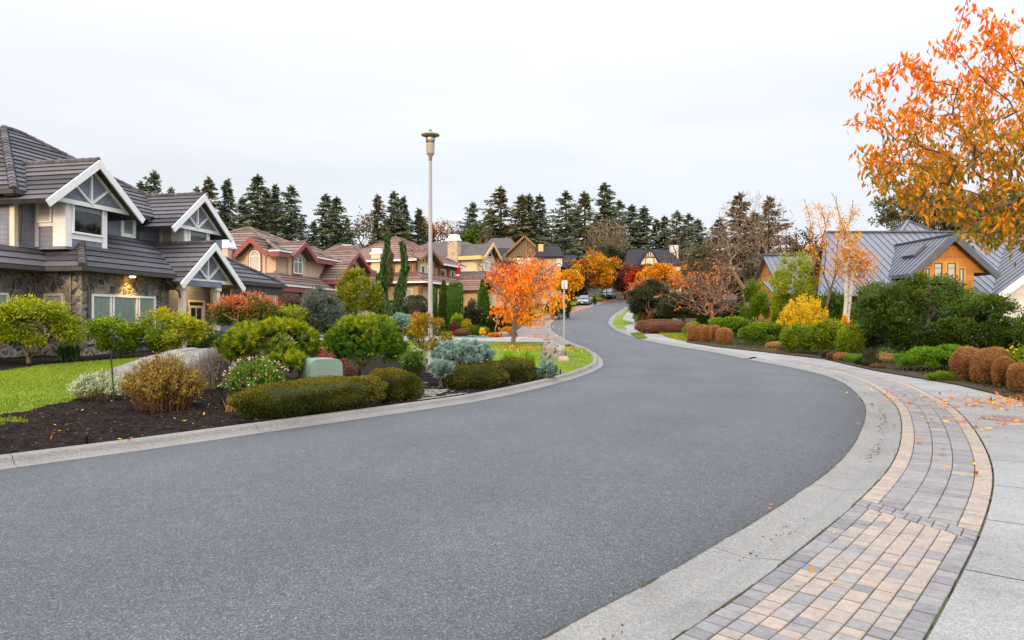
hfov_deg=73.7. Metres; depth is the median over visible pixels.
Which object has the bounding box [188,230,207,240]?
window
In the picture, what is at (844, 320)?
yellow shrub
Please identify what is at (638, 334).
verge grass
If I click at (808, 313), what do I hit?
yellow shrub
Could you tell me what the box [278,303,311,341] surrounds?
yellow leaved shrub
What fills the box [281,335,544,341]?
driveway
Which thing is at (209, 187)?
fir tree
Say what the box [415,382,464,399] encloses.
path
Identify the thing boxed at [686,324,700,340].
clipped brown shrub
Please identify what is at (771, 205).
fir tree
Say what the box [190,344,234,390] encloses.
lavender
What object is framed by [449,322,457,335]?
dark red bush
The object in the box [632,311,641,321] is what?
grass tuft
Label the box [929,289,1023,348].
ceanothus
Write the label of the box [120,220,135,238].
window
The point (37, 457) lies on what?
kerb
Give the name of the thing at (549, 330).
gutter
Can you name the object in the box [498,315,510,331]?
dark shrub
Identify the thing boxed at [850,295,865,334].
dark shrub
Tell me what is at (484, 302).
conical thuja
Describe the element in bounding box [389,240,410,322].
weeping conifer
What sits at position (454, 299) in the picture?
columnar thuja
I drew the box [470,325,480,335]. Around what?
green mound shrub
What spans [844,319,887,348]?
dark shrub
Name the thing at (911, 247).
house
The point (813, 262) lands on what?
bare sapling
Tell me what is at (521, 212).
fir tree
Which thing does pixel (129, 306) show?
window
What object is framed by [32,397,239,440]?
fallen leaves
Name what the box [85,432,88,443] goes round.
lawn sprinkler
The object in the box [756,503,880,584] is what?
fallen leaves
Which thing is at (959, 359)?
clipped brown shrub
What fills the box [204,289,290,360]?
pieris shrub
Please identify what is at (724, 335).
clipped brown shrub
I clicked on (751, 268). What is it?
broadleaf tree
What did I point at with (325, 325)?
green shrub
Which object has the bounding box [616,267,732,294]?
undergrowth
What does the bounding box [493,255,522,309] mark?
bare tree
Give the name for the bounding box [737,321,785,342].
juniper
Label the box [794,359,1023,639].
sidewalk
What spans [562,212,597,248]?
fir tree
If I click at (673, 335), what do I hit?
verge grass
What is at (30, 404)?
lawn
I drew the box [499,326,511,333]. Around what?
orange brown shrub
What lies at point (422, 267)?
window
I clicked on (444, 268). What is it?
house
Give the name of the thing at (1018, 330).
evergreen shrub
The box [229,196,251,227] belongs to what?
fir tree
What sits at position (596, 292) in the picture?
garden wall
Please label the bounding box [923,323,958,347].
dark shrub
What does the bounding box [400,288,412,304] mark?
window
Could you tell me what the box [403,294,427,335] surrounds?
topiary tree
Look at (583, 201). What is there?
fir tree
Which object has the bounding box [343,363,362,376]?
dry grass plant
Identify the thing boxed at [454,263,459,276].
flag
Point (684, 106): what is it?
sky
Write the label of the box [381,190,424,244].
fir tree
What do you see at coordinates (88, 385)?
silver leaved plant
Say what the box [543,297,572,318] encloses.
dark shrub
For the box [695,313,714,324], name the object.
green shrub
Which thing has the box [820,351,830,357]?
dwarf mound
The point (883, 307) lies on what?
ceanothus
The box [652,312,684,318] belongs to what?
dark shrub
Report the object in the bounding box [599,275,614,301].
maple tree
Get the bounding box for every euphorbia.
[426,357,455,386]
[429,338,495,365]
[536,359,558,377]
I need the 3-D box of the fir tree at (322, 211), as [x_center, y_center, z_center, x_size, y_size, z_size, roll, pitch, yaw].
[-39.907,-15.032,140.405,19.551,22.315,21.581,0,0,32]
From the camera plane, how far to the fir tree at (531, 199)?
139.51 m
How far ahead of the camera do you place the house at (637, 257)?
126.03 m
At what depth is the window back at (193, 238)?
34.48 m
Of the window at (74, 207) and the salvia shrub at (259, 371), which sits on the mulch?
the salvia shrub at (259, 371)
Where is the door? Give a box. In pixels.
[186,300,204,344]
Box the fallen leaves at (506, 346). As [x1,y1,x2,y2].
[490,334,593,352]
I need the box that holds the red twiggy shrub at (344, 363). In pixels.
[309,346,350,373]
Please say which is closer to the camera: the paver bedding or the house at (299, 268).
the paver bedding
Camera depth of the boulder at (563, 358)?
23.08 m
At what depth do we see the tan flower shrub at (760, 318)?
40.89 m
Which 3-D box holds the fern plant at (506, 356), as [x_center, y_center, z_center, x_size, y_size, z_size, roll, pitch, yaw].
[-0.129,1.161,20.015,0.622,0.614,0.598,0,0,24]
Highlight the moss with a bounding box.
[539,383,993,639]
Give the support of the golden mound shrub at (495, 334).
on the lawn
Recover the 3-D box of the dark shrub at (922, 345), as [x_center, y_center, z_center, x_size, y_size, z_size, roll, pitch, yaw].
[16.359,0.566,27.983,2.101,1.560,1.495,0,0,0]
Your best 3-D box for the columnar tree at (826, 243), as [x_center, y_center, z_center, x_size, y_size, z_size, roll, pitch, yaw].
[17.382,-2.831,36.531,3.716,8.123,1.950,0,0,0]
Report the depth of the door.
34.37 m
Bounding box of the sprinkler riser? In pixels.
[110,350,115,411]
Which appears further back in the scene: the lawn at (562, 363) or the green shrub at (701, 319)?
the green shrub at (701, 319)
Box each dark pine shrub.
[625,278,673,319]
[657,288,721,323]
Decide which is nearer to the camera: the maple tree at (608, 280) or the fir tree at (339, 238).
the maple tree at (608, 280)
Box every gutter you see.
[542,358,900,639]
[545,296,733,350]
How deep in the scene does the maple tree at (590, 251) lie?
127.41 m
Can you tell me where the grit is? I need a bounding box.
[602,376,887,639]
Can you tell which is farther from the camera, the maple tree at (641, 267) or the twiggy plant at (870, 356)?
the maple tree at (641, 267)
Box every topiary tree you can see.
[278,293,299,339]
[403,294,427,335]
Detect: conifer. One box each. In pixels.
[370,230,391,321]
[385,251,393,284]
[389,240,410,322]
[592,295,596,305]
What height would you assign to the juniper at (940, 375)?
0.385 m
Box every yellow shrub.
[775,291,831,330]
[841,313,852,328]
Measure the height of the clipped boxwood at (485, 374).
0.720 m
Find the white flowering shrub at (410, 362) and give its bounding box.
[398,346,426,375]
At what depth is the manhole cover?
10.74 m
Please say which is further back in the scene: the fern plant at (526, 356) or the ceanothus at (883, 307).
the ceanothus at (883, 307)
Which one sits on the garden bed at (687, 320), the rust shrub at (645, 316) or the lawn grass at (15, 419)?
the rust shrub at (645, 316)
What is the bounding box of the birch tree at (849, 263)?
[828,230,887,322]
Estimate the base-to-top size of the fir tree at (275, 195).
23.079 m
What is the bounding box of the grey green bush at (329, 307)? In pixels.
[298,284,345,351]
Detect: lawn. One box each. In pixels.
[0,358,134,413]
[322,341,592,374]
[533,308,547,315]
[570,295,598,304]
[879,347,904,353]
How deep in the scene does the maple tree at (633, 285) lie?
83.36 m
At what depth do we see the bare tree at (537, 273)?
83.91 m
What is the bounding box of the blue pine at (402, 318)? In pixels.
[390,312,412,337]
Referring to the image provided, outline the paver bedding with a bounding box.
[897,418,993,631]
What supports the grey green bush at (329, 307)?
on the garden bed at (9, 363)
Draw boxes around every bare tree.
[352,206,380,246]
[432,217,455,241]
[446,223,464,234]
[475,226,497,243]
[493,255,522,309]
[516,253,557,306]
[582,217,631,256]
[662,231,688,289]
[700,226,737,309]
[708,190,795,307]
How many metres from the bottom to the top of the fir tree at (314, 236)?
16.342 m
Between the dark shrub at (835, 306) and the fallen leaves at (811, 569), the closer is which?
the fallen leaves at (811, 569)
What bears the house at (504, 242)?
on the ground at (723, 304)
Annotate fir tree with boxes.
[136,179,147,191]
[139,169,162,193]
[167,186,174,192]
[201,175,230,225]
[216,178,245,230]
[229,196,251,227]
[233,174,296,240]
[250,191,289,228]
[264,184,329,248]
[265,183,301,240]
[294,217,312,241]
[306,193,352,250]
[306,220,320,248]
[318,195,366,249]
[344,218,355,244]
[359,193,389,247]
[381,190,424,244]
[393,196,426,242]
[402,207,427,244]
[443,201,485,243]
[470,185,549,244]
[482,207,497,228]
[505,194,546,245]
[513,192,543,243]
[526,194,583,294]
[531,190,602,288]
[558,190,608,294]
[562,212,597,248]
[575,182,650,294]
[607,200,650,253]
[617,204,656,248]
[622,205,660,249]
[651,218,666,249]
[657,215,674,249]
[658,210,703,288]
[671,213,703,288]
[681,217,747,304]
[681,218,723,289]
[684,192,766,305]
[687,195,794,291]
[687,210,788,301]
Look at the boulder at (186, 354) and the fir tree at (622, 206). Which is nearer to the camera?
the boulder at (186, 354)
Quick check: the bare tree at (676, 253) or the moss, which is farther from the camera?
the bare tree at (676, 253)
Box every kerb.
[0,348,602,469]
[608,307,756,358]
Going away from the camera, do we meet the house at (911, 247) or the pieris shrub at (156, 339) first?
the pieris shrub at (156, 339)
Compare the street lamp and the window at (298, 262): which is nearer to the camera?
the street lamp
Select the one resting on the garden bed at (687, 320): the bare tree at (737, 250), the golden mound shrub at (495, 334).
the bare tree at (737, 250)
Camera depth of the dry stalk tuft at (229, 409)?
10.96 m
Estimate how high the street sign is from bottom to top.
3.238 m
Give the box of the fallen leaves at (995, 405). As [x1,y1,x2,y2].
[830,388,1023,474]
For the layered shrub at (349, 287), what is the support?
on the garden bed at (9, 363)
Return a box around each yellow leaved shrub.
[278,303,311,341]
[450,313,464,328]
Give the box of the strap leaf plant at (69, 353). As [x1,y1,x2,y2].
[48,340,84,360]
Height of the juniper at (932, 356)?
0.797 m
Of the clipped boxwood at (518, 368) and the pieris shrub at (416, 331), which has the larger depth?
the pieris shrub at (416, 331)
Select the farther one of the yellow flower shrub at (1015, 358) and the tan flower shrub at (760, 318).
the tan flower shrub at (760, 318)
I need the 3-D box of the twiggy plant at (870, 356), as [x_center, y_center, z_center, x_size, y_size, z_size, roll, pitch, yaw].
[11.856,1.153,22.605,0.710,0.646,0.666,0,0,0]
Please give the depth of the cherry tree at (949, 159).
10.42 m
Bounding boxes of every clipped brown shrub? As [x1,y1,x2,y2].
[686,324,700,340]
[701,325,711,341]
[710,325,719,340]
[715,327,733,343]
[949,346,978,380]
[968,346,1011,383]
[990,356,1014,387]
[1005,362,1023,391]
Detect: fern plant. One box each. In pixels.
[499,350,517,362]
[518,350,536,364]
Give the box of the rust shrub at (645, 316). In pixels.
[641,313,653,320]
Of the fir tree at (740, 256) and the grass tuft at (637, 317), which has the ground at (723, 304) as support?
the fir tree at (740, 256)
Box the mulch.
[0,377,528,457]
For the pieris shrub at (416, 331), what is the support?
on the garden bed at (9, 363)
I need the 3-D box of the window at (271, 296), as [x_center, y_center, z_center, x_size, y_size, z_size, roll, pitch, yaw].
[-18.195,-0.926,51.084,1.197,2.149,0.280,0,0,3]
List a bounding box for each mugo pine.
[212,315,323,380]
[261,347,308,379]
[321,312,409,375]
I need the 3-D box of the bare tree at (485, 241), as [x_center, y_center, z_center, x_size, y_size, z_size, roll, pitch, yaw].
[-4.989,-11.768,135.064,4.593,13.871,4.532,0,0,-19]
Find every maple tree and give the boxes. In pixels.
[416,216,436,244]
[553,268,584,317]
[561,253,621,294]
[585,249,603,288]
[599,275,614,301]
[612,262,639,299]
[624,268,641,289]
[626,261,652,287]
[626,275,660,298]
[634,262,686,290]
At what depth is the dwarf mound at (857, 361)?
22.23 m
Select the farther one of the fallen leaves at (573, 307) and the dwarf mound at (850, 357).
the fallen leaves at (573, 307)
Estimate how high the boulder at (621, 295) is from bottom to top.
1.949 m
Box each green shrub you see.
[303,312,333,333]
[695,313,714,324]
[738,278,773,321]
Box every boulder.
[103,347,235,383]
[498,332,508,336]
[540,340,566,359]
[557,356,569,361]
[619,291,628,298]
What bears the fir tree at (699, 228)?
on the ground at (723, 304)
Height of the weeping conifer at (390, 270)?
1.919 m
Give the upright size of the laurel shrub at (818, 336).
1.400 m
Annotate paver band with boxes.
[675,359,991,639]
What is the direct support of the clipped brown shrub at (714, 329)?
on the garden bed at (974, 385)
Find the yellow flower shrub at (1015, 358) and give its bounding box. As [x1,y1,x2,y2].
[1004,343,1023,362]
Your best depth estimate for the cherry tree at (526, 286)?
33.49 m
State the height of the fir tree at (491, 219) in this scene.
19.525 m
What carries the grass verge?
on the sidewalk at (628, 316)
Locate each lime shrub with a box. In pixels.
[768,249,822,319]
[834,320,867,353]
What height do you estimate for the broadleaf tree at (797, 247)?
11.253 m
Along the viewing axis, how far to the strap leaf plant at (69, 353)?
23.41 m
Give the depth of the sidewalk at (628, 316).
33.24 m
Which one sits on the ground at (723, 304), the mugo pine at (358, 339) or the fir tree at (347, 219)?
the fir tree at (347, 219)
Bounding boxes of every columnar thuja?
[433,287,437,333]
[447,282,463,330]
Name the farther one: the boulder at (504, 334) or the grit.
the boulder at (504, 334)
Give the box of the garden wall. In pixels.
[588,288,623,297]
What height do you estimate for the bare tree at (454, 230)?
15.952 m
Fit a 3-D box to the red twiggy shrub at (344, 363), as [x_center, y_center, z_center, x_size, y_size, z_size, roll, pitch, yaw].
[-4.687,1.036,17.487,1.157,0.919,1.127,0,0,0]
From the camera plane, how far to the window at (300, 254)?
54.16 m
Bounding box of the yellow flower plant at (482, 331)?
[479,327,485,335]
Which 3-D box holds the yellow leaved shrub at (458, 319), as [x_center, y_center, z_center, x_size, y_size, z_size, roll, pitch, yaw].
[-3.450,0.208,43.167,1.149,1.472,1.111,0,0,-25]
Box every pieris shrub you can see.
[0,293,91,362]
[82,312,145,357]
[128,306,212,353]
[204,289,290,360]
[404,310,455,372]
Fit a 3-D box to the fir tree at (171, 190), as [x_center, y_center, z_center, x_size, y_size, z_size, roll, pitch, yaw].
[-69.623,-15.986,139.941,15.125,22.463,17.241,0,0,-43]
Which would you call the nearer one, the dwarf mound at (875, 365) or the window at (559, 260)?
the dwarf mound at (875, 365)
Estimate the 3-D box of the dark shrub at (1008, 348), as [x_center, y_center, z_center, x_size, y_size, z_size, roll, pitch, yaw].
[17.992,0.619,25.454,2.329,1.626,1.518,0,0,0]
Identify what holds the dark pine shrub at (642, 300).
on the garden bed at (687, 320)
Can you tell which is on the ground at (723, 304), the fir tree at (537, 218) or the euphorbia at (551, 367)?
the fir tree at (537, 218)
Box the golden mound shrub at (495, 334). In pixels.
[487,332,500,336]
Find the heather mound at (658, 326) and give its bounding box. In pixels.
[634,319,686,332]
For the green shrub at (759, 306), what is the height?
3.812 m
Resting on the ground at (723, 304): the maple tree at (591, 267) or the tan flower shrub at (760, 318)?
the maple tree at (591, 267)
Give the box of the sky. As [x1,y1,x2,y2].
[0,0,1023,265]
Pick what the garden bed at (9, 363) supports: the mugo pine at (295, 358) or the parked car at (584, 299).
the mugo pine at (295, 358)
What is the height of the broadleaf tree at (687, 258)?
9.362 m
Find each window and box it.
[0,293,8,303]
[37,203,51,222]
[43,293,64,336]
[72,204,103,237]
[91,294,155,340]
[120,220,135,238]
[160,229,172,241]
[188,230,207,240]
[248,249,261,271]
[249,250,260,270]
[264,295,275,302]
[292,254,302,275]
[293,254,302,274]
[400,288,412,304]
[420,265,424,272]
[441,269,445,275]
[484,261,487,270]
[557,258,561,265]
[934,263,941,280]
[947,263,955,281]
[959,268,963,284]
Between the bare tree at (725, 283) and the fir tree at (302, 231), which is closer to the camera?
the bare tree at (725, 283)
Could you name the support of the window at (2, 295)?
in the house at (89, 238)
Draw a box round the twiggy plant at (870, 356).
[860,345,879,358]
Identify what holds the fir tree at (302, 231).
on the ground at (723, 304)
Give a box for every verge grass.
[631,332,647,337]
[661,332,687,340]
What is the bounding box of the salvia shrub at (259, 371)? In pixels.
[216,355,289,398]
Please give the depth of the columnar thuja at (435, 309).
45.36 m
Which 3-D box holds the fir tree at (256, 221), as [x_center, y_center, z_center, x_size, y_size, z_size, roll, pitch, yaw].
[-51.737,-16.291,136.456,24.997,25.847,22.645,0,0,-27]
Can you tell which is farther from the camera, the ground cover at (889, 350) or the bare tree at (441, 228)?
the bare tree at (441, 228)
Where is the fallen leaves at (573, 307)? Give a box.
[519,299,626,331]
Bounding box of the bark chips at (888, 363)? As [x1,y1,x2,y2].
[719,344,1023,394]
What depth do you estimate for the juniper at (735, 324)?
38.78 m
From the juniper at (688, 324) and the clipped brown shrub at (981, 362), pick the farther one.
the juniper at (688, 324)
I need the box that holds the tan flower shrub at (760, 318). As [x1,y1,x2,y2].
[752,314,764,322]
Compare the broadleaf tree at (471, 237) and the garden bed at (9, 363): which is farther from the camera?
the broadleaf tree at (471, 237)
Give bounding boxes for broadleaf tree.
[459,221,498,243]
[482,228,510,243]
[599,240,624,287]
[677,242,716,285]
[738,252,762,282]
[775,227,821,258]
[867,185,979,230]
[944,182,1023,230]
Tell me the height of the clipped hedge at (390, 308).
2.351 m
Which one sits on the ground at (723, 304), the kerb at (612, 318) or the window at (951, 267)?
the kerb at (612, 318)
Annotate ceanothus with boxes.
[847,271,985,353]
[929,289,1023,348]
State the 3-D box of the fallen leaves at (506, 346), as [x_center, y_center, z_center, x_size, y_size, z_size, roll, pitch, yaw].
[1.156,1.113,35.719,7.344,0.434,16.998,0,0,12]
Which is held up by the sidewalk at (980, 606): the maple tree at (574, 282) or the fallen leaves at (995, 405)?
the fallen leaves at (995, 405)
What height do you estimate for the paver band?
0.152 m
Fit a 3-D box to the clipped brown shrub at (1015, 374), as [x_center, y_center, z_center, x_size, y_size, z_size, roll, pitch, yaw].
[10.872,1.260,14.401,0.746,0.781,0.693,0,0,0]
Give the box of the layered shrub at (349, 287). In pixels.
[333,267,386,317]
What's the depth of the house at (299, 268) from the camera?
54.58 m
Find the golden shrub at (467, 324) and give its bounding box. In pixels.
[460,318,472,329]
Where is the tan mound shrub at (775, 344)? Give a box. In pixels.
[765,341,782,348]
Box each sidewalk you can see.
[618,307,815,361]
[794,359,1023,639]
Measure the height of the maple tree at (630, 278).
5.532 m
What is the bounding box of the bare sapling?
[806,210,820,303]
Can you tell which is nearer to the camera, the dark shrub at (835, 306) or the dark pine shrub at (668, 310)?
the dark shrub at (835, 306)
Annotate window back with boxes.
[75,210,100,234]
[191,235,204,240]
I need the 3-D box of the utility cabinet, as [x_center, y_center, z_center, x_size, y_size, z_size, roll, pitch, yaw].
[-3.670,1.156,13.222,0.603,0.866,0.650,0,0,-30]
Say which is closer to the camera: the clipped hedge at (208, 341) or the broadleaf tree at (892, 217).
the clipped hedge at (208, 341)
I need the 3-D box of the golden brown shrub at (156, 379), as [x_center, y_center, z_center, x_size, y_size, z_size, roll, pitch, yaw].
[-5.796,1.001,11.381,1.411,0.990,1.306,0,0,0]
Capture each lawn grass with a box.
[0,416,27,423]
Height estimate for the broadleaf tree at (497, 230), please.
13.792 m
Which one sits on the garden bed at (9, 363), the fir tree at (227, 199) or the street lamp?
the street lamp
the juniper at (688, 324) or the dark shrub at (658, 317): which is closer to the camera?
the juniper at (688, 324)
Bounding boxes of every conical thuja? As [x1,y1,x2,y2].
[477,279,484,306]
[477,283,491,329]
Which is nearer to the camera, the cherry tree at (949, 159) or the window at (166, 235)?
the cherry tree at (949, 159)
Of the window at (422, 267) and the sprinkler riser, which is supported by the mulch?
the sprinkler riser
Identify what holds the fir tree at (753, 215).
on the ground at (723, 304)
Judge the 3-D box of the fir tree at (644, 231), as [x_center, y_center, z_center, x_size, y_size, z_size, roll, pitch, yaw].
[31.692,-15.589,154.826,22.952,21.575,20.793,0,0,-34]
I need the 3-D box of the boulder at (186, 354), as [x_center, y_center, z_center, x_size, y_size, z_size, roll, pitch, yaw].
[-8.205,1.330,16.419,3.101,1.327,1.562,0,0,-15]
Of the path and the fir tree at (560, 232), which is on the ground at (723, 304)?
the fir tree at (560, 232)
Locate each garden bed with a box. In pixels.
[0,342,581,453]
[632,314,696,327]
[686,335,1023,400]
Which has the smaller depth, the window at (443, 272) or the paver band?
the paver band
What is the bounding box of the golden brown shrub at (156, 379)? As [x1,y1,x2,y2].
[116,351,211,411]
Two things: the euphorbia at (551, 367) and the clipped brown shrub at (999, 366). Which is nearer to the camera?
the clipped brown shrub at (999, 366)
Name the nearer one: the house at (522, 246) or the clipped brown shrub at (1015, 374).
the clipped brown shrub at (1015, 374)
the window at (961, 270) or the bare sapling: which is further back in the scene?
the bare sapling
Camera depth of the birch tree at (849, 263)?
32.92 m
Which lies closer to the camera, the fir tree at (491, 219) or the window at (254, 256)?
the window at (254, 256)
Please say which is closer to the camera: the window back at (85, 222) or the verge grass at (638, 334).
the window back at (85, 222)
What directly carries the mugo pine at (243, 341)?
on the garden bed at (9, 363)
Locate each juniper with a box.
[682,320,699,334]
[707,316,754,335]
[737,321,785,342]
[893,343,971,367]
[924,370,957,380]
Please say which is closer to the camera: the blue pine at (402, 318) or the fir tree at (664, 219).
the blue pine at (402, 318)
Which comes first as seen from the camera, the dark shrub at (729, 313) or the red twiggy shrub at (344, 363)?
the red twiggy shrub at (344, 363)
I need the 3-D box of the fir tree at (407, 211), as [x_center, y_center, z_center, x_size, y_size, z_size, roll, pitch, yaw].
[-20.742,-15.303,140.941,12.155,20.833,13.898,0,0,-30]
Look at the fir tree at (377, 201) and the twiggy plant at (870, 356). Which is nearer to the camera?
the twiggy plant at (870, 356)
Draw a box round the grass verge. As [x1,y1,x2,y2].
[613,310,632,328]
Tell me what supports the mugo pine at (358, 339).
on the garden bed at (9, 363)
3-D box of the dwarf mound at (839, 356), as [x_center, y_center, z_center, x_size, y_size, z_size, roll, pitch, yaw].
[11.629,1.300,24.007,0.654,0.399,0.623,0,0,0]
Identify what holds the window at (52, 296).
in the house at (89, 238)
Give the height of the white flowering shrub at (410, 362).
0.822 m
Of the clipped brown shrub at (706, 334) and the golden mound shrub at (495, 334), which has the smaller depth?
the clipped brown shrub at (706, 334)
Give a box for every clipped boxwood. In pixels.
[226,375,388,418]
[363,367,424,401]
[442,360,510,389]
[495,356,538,381]
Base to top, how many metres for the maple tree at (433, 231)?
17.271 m
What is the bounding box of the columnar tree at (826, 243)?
[801,194,866,318]
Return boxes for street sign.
[562,280,566,346]
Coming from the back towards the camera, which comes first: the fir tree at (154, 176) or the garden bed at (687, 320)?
the fir tree at (154, 176)
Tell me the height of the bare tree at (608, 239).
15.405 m
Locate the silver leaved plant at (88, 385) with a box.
[65,368,126,400]
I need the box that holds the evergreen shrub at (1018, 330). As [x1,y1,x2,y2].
[1006,306,1023,354]
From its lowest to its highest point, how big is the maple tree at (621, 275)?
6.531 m
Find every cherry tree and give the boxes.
[471,249,576,344]
[659,259,752,325]
[843,0,1023,267]
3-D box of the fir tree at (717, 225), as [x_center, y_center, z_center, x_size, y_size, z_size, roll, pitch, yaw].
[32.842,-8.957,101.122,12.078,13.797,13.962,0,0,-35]
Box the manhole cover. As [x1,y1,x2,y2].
[981,415,1023,421]
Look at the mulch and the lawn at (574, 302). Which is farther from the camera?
the lawn at (574, 302)
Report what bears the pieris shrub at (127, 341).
on the garden bed at (9, 363)
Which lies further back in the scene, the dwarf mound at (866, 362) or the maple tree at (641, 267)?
the maple tree at (641, 267)
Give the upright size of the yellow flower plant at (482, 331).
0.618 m
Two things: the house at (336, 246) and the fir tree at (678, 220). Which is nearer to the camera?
the house at (336, 246)
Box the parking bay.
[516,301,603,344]
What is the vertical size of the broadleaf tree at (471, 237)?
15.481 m
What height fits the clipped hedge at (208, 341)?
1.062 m
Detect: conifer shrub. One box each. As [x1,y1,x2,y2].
[437,280,448,331]
[769,295,787,326]
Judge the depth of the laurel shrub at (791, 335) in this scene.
28.41 m
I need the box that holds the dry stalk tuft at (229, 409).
[222,391,239,412]
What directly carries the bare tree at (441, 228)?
on the ground at (723, 304)
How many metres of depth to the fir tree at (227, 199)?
137.56 m
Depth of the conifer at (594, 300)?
99.89 m
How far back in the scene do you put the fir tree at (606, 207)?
139.28 m
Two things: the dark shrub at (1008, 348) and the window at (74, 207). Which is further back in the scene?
the window at (74, 207)
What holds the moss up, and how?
on the gutter at (690, 594)
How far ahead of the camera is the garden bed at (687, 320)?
64.31 m
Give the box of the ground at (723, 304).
[17,292,883,562]
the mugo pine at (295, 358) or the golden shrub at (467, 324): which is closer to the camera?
the mugo pine at (295, 358)
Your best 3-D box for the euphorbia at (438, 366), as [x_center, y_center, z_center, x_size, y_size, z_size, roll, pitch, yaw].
[-1.509,1.171,14.863,0.724,0.731,0.660,0,0,0]
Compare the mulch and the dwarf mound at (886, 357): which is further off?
the dwarf mound at (886, 357)
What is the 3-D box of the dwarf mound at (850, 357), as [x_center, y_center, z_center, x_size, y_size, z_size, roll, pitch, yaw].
[11.649,1.304,23.201,0.760,0.389,0.706,0,0,0]
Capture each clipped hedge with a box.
[187,330,226,348]
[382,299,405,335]
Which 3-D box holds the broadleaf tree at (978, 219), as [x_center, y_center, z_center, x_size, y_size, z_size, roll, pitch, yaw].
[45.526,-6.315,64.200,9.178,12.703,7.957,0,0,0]
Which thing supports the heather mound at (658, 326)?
on the ground at (723, 304)
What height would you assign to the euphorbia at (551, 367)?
0.562 m
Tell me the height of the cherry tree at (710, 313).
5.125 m
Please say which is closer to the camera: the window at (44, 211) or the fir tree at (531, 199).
the window at (44, 211)
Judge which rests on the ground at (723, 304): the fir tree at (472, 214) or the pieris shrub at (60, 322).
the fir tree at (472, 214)
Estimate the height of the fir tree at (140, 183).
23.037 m
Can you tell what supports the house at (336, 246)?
on the ground at (723, 304)
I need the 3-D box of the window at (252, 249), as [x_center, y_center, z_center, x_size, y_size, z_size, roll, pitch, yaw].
[-19.634,-4.540,52.199,1.160,1.820,0.050,0,0,12]
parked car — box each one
[576,295,591,304]
[601,288,616,298]
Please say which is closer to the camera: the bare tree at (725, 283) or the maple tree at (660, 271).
the bare tree at (725, 283)
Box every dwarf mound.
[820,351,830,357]
[826,351,839,359]
[833,352,847,360]
[843,353,862,362]
[854,358,865,364]
[861,358,880,365]
[869,363,886,367]
[873,352,894,362]
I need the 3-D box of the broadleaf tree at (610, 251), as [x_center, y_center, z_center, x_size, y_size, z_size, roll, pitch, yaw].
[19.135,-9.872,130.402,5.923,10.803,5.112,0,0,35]
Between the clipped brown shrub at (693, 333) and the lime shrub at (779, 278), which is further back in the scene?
the lime shrub at (779, 278)
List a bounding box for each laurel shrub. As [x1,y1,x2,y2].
[779,321,810,351]
[797,317,843,350]
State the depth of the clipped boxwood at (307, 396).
10.78 m
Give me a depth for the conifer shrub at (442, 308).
46.76 m
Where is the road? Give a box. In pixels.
[0,298,865,639]
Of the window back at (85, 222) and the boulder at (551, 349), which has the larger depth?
the window back at (85, 222)
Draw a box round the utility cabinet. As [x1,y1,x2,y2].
[303,357,342,379]
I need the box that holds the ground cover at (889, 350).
[697,333,1023,393]
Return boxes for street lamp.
[421,129,439,362]
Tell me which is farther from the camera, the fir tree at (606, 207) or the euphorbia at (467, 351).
the fir tree at (606, 207)
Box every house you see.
[0,125,287,357]
[222,226,376,321]
[324,245,362,251]
[327,236,495,313]
[420,234,518,307]
[486,238,514,247]
[497,248,509,256]
[503,235,575,303]
[616,245,680,297]
[752,220,1023,323]
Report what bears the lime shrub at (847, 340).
on the garden bed at (974, 385)
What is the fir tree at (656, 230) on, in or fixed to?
on the ground at (723, 304)
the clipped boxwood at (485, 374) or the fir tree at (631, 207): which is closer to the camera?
the clipped boxwood at (485, 374)
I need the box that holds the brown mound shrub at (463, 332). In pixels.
[454,328,471,336]
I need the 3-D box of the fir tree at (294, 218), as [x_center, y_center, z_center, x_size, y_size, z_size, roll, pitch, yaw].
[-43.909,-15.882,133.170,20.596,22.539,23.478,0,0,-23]
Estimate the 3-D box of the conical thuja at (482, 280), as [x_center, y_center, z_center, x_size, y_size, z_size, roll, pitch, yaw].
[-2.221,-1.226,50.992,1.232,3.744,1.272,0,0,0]
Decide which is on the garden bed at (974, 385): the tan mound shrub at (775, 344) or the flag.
the tan mound shrub at (775, 344)
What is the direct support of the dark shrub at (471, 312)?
on the ground at (723, 304)
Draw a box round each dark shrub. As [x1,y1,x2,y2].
[463,298,485,325]
[478,306,500,334]
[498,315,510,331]
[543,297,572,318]
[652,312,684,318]
[720,302,751,318]
[816,286,854,322]
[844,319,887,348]
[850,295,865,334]
[885,316,926,350]
[905,296,970,325]
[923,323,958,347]
[983,320,1020,351]

